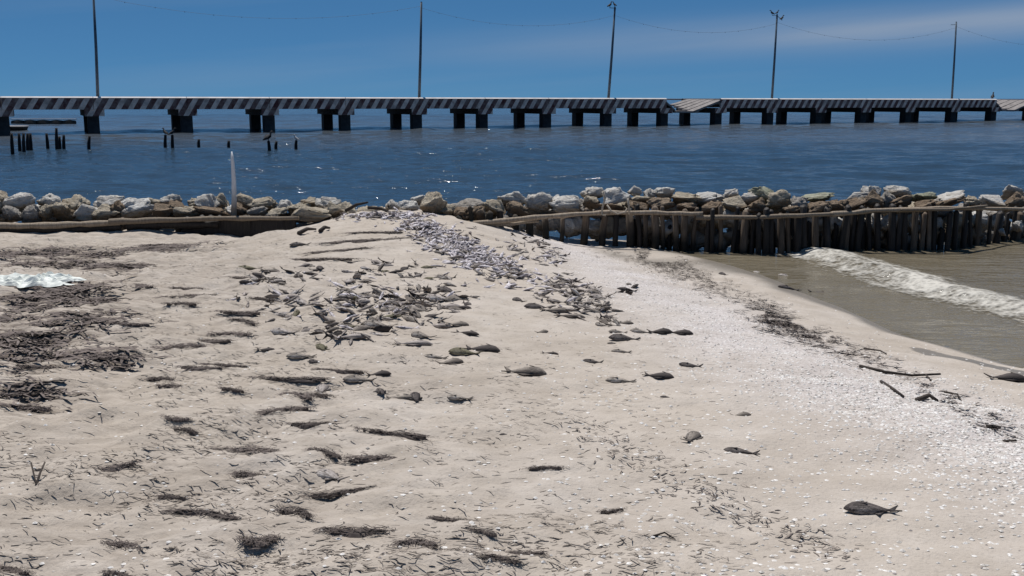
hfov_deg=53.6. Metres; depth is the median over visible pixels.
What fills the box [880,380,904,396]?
twig
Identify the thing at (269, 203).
boulder
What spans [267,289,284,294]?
dead fish
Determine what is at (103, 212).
boulder
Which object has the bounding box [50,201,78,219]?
boulder
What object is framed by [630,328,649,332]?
dead fish
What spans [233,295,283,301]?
seaweed clump
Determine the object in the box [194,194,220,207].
boulder
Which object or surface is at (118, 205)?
rock
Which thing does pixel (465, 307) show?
dead fish
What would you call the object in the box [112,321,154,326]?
seaweed clump
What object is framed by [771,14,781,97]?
light pole
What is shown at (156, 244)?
seaweed clump
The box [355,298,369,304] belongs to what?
dead fish
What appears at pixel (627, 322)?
dead fish
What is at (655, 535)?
twig
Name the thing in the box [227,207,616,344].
fish heap
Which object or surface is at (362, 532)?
seaweed clump
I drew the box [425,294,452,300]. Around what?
dead fish
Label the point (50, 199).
rock
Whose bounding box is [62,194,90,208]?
boulder
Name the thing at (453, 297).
dead fish
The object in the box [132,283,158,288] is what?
seaweed clump
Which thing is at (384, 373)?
dead fish
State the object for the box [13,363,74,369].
seaweed clump
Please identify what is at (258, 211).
rock
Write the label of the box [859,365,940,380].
twig
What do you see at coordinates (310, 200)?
rock
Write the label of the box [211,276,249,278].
seaweed clump
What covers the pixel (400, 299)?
dead fish
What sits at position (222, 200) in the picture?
rock
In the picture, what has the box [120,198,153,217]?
boulder
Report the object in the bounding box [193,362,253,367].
seaweed clump
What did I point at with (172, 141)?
wooden stump
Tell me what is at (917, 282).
wave foam
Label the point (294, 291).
dead fish
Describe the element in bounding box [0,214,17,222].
rock
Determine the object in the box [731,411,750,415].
seashell
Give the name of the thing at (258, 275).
dead fish
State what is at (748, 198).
rock
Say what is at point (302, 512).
seaweed clump
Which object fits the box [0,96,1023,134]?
bridge
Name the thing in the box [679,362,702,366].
dead fish
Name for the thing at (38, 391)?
seaweed clump
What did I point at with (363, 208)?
rock
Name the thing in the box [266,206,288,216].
rock
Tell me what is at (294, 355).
dead fish
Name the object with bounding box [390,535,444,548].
seaweed clump
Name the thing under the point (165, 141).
wooden stump
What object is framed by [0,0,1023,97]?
sky
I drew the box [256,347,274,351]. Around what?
dead fish
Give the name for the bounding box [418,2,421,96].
light pole
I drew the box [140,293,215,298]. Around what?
seaweed clump
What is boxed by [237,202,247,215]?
rock
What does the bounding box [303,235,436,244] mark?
seaweed clump
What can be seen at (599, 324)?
dead fish
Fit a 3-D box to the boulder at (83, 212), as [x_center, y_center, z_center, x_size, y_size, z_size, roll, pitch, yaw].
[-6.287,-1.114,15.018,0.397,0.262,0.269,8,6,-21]
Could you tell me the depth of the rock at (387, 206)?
15.12 m
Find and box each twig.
[30,462,45,484]
[652,532,674,539]
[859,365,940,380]
[863,348,886,354]
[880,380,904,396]
[915,393,938,400]
[944,391,961,400]
[986,425,1000,428]
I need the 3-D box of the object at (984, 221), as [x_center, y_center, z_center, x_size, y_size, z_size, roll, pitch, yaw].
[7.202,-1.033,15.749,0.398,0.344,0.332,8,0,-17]
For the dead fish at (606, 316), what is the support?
on the beach
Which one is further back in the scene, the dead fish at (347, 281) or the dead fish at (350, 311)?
the dead fish at (347, 281)
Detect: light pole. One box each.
[92,0,99,96]
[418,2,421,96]
[607,7,615,97]
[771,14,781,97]
[951,22,956,98]
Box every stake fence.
[0,214,298,236]
[456,202,1023,254]
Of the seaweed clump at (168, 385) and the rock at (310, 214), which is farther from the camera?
the rock at (310, 214)
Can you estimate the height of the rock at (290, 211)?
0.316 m
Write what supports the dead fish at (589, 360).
on the beach
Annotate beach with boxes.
[0,207,1023,575]
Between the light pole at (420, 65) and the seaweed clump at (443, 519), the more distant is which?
the light pole at (420, 65)
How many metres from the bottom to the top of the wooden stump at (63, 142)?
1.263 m
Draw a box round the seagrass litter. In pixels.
[0,222,816,575]
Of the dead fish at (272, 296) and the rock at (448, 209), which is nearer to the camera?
the dead fish at (272, 296)
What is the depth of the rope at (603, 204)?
14.54 m
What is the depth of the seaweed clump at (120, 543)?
3.75 m
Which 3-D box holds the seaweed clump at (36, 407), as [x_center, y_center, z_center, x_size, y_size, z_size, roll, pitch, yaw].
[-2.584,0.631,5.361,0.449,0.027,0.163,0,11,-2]
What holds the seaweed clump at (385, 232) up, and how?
on the beach
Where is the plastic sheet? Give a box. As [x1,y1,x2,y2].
[0,271,85,287]
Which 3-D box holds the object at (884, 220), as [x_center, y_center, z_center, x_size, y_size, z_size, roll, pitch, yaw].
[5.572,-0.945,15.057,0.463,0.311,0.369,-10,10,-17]
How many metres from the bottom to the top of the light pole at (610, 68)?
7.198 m
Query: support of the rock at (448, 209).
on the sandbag
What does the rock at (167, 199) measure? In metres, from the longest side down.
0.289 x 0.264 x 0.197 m
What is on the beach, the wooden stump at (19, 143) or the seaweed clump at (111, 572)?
the seaweed clump at (111, 572)
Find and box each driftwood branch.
[297,227,315,234]
[318,226,329,232]
[344,202,367,211]
[367,206,389,211]
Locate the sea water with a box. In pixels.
[0,98,1023,367]
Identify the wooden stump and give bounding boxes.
[10,133,14,153]
[18,133,21,150]
[22,133,25,150]
[26,133,29,149]
[29,133,32,149]
[45,133,49,148]
[55,128,58,148]
[58,136,61,148]
[62,135,65,148]
[87,136,90,148]
[163,135,166,147]
[171,135,173,147]
[267,141,270,150]
[294,140,297,148]
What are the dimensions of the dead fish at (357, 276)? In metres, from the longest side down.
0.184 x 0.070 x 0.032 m
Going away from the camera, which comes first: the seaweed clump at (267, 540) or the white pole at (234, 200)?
the seaweed clump at (267, 540)
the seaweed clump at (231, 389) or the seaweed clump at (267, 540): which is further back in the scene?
the seaweed clump at (231, 389)
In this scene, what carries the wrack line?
on the beach
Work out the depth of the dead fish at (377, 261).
10.34 m
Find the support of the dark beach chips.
on the beach
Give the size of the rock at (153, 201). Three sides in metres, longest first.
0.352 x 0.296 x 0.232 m
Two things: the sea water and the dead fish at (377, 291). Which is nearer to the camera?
the dead fish at (377, 291)
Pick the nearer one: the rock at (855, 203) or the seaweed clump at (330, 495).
the seaweed clump at (330, 495)
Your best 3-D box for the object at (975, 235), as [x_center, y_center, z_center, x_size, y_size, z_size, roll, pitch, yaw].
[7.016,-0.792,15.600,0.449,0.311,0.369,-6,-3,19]
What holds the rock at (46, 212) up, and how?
on the boulder at (64, 210)
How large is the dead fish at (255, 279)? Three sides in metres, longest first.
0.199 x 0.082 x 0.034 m
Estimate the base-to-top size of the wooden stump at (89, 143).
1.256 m
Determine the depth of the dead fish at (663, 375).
6.13 m
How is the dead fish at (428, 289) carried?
on the beach
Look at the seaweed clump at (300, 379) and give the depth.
5.82 m
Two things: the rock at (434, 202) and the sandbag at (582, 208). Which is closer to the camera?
the rock at (434, 202)
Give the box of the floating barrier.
[11,119,76,123]
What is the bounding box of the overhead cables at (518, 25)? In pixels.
[423,8,610,25]
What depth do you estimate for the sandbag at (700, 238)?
14.80 m
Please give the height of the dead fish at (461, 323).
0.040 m
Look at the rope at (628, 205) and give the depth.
14.48 m
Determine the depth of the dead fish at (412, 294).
8.60 m
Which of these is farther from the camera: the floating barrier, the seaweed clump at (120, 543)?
the floating barrier
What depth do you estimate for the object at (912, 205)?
15.31 m
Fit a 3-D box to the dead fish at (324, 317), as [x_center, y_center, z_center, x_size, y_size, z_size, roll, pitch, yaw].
[-1.427,0.201,7.603,0.218,0.089,0.030,27,61,39]
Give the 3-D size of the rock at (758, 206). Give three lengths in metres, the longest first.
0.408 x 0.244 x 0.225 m
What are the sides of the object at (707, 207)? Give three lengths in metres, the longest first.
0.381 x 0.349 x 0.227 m
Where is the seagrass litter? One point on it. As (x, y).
(248, 562)
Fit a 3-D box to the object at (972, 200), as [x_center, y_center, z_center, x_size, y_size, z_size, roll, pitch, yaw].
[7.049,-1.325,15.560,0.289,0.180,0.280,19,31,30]
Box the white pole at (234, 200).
[231,151,236,215]
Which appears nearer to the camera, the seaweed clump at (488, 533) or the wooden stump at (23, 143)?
the seaweed clump at (488, 533)
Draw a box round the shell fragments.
[2,225,1023,575]
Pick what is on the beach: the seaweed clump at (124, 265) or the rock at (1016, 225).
the seaweed clump at (124, 265)
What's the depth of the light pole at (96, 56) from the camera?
63.88 m
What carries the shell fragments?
on the beach
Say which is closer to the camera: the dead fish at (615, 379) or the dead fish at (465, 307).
the dead fish at (615, 379)
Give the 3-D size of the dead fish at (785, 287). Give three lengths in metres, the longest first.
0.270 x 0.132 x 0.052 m
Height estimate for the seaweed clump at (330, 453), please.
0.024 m
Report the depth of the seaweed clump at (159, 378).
5.90 m
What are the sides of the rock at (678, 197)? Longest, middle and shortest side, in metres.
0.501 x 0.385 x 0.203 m
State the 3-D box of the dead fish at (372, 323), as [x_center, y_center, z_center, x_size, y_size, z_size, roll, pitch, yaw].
[-0.968,0.259,7.322,0.263,0.061,0.139,4,10,9]
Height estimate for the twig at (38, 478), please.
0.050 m
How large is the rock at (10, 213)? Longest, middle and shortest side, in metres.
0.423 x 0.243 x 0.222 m
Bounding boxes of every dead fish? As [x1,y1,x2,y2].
[238,265,262,269]
[239,280,258,284]
[251,277,266,280]
[252,272,264,278]
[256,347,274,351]
[259,267,279,271]
[264,294,279,297]
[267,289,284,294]
[270,328,299,333]
[275,312,286,316]
[286,352,316,358]
[290,242,309,245]
[290,285,304,293]
[292,310,299,315]
[296,297,306,303]
[301,325,312,331]
[309,359,327,362]
[311,306,329,320]
[314,384,330,392]
[315,343,329,349]
[316,468,349,480]
[322,329,342,339]
[323,318,334,323]
[324,322,338,328]
[325,326,338,332]
[331,332,370,338]
[335,302,351,307]
[337,320,360,325]
[342,279,355,283]
[343,375,376,381]
[346,308,356,314]
[352,325,369,330]
[353,274,360,278]
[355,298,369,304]
[357,279,369,282]
[361,320,396,327]
[366,258,381,263]
[366,370,390,375]
[367,332,389,335]
[369,308,377,314]
[371,261,393,265]
[372,288,384,294]
[373,325,391,331]
[376,388,388,393]
[377,262,384,271]
[377,313,400,318]
[379,307,399,311]
[385,394,411,399]
[388,269,402,272]
[388,296,405,300]
[390,301,400,306]
[392,339,432,345]
[398,312,414,321]
[400,305,432,311]
[404,306,420,317]
[405,288,420,297]
[405,294,417,301]
[409,392,423,400]
[411,331,436,337]
[415,304,425,309]
[418,298,430,306]
[423,287,431,292]
[424,311,443,317]
[424,354,447,358]
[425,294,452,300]
[425,322,451,327]
[427,290,440,294]
[431,303,459,308]
[435,357,462,364]
[437,286,460,292]
[443,282,456,286]
[443,305,459,312]
[444,295,469,301]
[445,321,468,325]
[447,394,471,399]
[448,347,482,354]
[449,306,466,309]
[454,329,478,334]
[458,305,471,308]
[464,343,499,352]
[501,365,546,375]
[505,272,522,279]
[512,297,523,301]
[524,303,552,308]
[540,307,567,312]
[553,284,562,288]
[554,313,585,317]
[570,288,580,295]
[574,296,582,301]
[583,283,600,291]
[583,359,603,362]
[586,308,607,313]
[588,289,607,294]
[590,294,607,297]
[595,322,613,325]
[597,306,611,310]
[599,312,613,318]
[600,317,610,323]
[605,377,635,382]
[608,334,640,340]
[609,329,627,332]
[611,349,631,352]
[612,317,620,325]
[617,287,637,291]
[621,320,633,323]
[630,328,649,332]
[642,371,673,378]
[647,328,672,333]
[673,329,692,334]
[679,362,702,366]
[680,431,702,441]
[723,447,759,454]
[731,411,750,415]
[778,285,798,290]
[843,501,901,515]
[983,372,1023,381]
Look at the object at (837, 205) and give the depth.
14.64 m
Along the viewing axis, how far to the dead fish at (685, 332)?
7.61 m
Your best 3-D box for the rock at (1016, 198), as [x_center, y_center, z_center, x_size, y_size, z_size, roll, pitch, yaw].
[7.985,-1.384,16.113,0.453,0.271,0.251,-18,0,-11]
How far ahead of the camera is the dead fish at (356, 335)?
6.86 m
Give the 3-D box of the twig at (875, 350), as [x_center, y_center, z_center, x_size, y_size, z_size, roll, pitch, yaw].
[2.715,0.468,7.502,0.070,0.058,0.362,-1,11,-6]
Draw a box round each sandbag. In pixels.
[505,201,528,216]
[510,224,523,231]
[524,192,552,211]
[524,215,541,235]
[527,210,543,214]
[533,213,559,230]
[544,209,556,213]
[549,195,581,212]
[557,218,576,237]
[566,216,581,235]
[569,198,592,218]
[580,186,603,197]
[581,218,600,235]
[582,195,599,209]
[589,216,613,241]
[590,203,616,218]
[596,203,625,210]
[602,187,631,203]
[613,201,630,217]
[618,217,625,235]
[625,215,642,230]
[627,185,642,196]
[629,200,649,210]
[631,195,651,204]
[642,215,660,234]
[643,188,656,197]
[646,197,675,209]
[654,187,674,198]
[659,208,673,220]
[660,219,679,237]
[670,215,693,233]
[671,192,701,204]
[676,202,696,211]
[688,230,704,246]
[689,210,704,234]
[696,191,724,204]
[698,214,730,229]
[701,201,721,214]
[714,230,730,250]
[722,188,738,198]
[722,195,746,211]
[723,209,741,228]
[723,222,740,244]
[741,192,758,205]
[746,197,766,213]
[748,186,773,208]
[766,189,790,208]
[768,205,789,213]
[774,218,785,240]
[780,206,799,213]
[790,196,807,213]
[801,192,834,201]
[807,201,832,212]
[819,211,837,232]
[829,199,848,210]
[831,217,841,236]
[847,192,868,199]
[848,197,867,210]
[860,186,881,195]
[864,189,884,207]
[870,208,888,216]
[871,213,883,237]
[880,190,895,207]
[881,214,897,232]
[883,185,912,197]
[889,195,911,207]
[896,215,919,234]
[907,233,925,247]
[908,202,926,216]
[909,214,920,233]
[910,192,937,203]
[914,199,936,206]
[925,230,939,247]
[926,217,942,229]
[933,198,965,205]
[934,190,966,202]
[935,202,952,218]
[942,211,968,237]
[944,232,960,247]
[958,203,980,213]
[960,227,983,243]
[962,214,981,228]
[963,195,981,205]
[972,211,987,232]
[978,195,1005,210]
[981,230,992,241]
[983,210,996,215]
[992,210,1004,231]
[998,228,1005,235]
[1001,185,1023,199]
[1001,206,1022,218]
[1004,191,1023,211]
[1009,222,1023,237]
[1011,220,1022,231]
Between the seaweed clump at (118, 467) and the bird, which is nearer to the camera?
the seaweed clump at (118, 467)
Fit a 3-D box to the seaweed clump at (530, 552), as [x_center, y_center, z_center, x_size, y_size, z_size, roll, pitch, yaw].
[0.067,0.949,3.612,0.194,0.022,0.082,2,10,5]
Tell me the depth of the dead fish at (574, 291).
9.19 m
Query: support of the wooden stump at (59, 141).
in the sea water
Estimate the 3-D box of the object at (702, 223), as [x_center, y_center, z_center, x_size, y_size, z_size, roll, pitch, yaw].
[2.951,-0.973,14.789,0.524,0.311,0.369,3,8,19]
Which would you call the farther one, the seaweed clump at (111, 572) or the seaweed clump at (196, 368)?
the seaweed clump at (196, 368)
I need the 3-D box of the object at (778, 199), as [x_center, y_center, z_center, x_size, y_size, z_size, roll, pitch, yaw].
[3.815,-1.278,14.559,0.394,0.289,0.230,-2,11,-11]
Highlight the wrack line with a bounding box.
[560,242,1023,567]
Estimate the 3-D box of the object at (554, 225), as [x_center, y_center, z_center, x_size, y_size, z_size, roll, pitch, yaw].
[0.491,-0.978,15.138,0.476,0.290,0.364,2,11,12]
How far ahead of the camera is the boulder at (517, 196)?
15.11 m
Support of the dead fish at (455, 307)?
on the beach
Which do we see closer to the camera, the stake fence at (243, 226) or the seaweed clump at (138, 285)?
the seaweed clump at (138, 285)
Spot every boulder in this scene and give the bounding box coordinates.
[2,192,35,212]
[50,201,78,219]
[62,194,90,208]
[73,203,97,220]
[91,203,124,219]
[93,195,124,207]
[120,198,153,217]
[193,206,228,215]
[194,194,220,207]
[247,196,277,210]
[452,198,483,209]
[497,191,526,205]
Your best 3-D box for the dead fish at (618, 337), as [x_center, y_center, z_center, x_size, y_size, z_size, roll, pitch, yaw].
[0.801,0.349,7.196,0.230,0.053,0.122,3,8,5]
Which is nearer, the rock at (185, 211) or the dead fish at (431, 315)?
the dead fish at (431, 315)
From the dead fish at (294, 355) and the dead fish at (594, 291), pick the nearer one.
the dead fish at (294, 355)
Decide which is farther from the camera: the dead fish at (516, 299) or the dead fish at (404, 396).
the dead fish at (516, 299)
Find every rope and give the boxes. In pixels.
[601,191,605,215]
[606,204,627,214]
[627,198,629,213]
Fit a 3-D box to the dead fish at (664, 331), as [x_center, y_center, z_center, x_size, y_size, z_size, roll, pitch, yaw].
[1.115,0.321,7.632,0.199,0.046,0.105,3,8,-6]
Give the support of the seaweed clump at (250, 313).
on the beach
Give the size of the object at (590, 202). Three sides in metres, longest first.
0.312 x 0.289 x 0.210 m
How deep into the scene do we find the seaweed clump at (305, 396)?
5.51 m
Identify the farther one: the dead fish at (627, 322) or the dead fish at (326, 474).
the dead fish at (627, 322)
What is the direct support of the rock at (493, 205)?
on the rock at (504, 216)
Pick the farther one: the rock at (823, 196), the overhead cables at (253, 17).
the overhead cables at (253, 17)
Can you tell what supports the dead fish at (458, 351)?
on the beach
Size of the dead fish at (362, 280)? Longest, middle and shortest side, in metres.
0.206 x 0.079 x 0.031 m
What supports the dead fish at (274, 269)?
on the beach
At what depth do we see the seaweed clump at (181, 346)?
6.62 m
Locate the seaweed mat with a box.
[0,240,233,409]
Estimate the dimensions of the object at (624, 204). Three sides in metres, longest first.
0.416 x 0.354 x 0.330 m
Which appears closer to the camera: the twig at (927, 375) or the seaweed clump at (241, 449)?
the seaweed clump at (241, 449)
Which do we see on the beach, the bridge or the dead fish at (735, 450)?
the dead fish at (735, 450)
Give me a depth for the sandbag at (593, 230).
14.98 m
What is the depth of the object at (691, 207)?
14.65 m
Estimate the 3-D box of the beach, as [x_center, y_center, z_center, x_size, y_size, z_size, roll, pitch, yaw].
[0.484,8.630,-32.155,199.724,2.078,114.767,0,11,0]
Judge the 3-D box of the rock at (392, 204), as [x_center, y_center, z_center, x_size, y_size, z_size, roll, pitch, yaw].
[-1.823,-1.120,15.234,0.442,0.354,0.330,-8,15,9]
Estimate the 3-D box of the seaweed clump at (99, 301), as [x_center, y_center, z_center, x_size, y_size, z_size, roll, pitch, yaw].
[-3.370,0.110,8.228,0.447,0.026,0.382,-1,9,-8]
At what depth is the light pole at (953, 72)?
95.61 m
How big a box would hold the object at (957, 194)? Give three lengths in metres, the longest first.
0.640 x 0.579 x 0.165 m
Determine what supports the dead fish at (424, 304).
on the beach
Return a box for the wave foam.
[792,247,1023,320]
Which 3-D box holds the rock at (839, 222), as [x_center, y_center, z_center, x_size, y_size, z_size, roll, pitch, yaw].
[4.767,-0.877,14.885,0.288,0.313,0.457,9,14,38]
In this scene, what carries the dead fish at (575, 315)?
on the beach
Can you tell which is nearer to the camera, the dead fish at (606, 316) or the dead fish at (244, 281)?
the dead fish at (606, 316)
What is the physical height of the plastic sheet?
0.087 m
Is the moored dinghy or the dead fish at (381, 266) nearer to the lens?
the dead fish at (381, 266)
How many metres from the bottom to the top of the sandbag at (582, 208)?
0.415 m
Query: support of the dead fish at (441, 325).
on the beach
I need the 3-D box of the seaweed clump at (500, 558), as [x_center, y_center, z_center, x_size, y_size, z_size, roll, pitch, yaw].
[-0.074,0.949,3.564,0.274,0.023,0.066,3,10,12]
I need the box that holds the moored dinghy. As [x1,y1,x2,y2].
[10,126,28,129]
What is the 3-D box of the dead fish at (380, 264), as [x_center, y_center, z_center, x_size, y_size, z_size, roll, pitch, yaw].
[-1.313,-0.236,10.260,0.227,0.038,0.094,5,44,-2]
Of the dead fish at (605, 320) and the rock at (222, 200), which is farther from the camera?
the rock at (222, 200)
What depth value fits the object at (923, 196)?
15.09 m
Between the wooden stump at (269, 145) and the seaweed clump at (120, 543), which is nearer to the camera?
the seaweed clump at (120, 543)
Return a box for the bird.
[263,131,273,140]
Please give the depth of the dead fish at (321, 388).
5.73 m
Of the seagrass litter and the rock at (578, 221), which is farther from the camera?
the rock at (578, 221)
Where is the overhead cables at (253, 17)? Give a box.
[116,0,419,17]
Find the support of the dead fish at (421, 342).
on the beach
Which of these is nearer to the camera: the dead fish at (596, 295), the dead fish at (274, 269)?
the dead fish at (596, 295)
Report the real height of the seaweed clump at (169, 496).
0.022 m
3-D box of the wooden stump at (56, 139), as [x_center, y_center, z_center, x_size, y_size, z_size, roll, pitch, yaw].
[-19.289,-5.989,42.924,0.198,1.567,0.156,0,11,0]
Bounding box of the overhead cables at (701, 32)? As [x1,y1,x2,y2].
[630,20,773,32]
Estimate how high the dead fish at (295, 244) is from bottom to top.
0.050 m
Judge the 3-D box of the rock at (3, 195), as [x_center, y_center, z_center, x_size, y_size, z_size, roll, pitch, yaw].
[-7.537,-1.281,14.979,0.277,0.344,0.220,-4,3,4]
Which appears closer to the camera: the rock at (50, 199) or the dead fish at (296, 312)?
the dead fish at (296, 312)
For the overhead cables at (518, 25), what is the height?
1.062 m
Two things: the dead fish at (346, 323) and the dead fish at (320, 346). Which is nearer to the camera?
the dead fish at (320, 346)
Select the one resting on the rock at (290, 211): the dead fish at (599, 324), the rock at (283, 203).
the rock at (283, 203)
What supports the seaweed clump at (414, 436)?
on the beach
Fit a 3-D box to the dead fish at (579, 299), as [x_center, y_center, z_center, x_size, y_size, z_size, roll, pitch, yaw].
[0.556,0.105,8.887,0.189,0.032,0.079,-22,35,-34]
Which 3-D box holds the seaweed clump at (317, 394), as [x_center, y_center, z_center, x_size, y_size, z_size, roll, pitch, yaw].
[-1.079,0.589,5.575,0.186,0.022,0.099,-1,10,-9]
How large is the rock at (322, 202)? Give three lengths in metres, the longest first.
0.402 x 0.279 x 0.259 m
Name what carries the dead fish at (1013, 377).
on the beach
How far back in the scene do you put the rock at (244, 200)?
15.23 m
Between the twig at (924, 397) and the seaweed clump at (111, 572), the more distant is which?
the twig at (924, 397)
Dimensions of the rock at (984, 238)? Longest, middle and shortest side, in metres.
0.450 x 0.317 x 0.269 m
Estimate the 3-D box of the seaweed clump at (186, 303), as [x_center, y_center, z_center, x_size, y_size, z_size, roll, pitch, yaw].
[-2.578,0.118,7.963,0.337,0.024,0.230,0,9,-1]
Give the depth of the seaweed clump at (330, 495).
4.20 m
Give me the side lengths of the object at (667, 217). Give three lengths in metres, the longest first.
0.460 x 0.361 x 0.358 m
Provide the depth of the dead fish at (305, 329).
7.17 m
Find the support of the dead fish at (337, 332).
on the beach
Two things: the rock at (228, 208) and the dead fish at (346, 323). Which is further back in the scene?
the rock at (228, 208)
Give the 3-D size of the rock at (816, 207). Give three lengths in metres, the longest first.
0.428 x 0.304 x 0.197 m
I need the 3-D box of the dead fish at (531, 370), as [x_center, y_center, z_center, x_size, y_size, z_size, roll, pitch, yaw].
[0.076,0.494,6.120,0.270,0.061,0.131,4,9,10]
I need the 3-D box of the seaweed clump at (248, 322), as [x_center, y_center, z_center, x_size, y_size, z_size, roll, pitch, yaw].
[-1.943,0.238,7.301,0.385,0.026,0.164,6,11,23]
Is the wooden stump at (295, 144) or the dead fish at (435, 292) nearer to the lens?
the dead fish at (435, 292)
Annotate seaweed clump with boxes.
[0,385,89,396]
[0,563,36,575]
[5,402,64,411]
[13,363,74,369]
[73,353,153,359]
[83,262,158,268]
[84,299,114,302]
[89,460,141,471]
[96,567,135,575]
[100,537,147,550]
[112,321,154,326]
[131,243,194,245]
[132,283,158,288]
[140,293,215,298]
[142,376,174,381]
[152,342,209,349]
[154,494,192,500]
[154,504,256,521]
[155,382,182,388]
[158,414,195,422]
[162,301,200,305]
[164,286,208,289]
[165,365,235,370]
[165,425,203,434]
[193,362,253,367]
[197,339,241,343]
[207,330,253,335]
[208,441,280,454]
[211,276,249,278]
[214,310,266,315]
[216,386,245,392]
[227,316,263,325]
[228,470,267,479]
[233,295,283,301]
[234,531,283,548]
[244,375,338,381]
[255,404,316,415]
[274,505,320,519]
[275,389,314,400]
[286,420,331,427]
[291,257,362,261]
[301,485,376,498]
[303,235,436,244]
[304,246,374,253]
[305,445,353,459]
[307,391,331,397]
[310,367,378,375]
[312,521,395,537]
[327,452,395,462]
[340,230,416,233]
[350,426,439,440]
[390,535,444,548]
[426,515,476,522]
[460,550,527,564]
[465,527,501,537]
[508,547,556,560]
[519,465,569,470]
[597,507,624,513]
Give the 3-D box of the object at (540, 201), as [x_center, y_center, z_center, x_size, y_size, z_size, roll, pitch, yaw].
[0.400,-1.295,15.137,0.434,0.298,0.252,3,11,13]
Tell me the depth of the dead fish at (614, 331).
7.57 m
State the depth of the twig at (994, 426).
5.21 m
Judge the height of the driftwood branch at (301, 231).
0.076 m
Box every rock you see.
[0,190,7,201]
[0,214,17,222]
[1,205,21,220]
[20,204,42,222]
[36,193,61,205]
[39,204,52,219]
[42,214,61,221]
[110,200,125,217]
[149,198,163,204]
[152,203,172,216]
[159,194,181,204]
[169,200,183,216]
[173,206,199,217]
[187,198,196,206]
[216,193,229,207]
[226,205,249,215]
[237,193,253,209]
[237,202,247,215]
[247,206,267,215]
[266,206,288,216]
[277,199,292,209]
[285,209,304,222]
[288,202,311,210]
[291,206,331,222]
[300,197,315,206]
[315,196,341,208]
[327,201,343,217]
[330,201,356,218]
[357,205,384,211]
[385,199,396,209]
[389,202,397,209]
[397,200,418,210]
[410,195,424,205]
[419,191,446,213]
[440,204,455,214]
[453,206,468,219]
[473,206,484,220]
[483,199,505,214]
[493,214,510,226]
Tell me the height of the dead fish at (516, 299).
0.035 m
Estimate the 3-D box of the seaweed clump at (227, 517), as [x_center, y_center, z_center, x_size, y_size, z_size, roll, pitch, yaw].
[-1.219,0.885,3.973,0.473,0.027,0.125,1,11,9]
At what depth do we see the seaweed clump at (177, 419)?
5.03 m
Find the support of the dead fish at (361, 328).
on the beach
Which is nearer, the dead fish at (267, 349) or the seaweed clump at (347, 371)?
the seaweed clump at (347, 371)
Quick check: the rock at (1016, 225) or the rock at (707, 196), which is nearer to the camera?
the rock at (707, 196)
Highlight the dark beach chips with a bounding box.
[0,242,1023,575]
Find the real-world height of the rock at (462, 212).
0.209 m

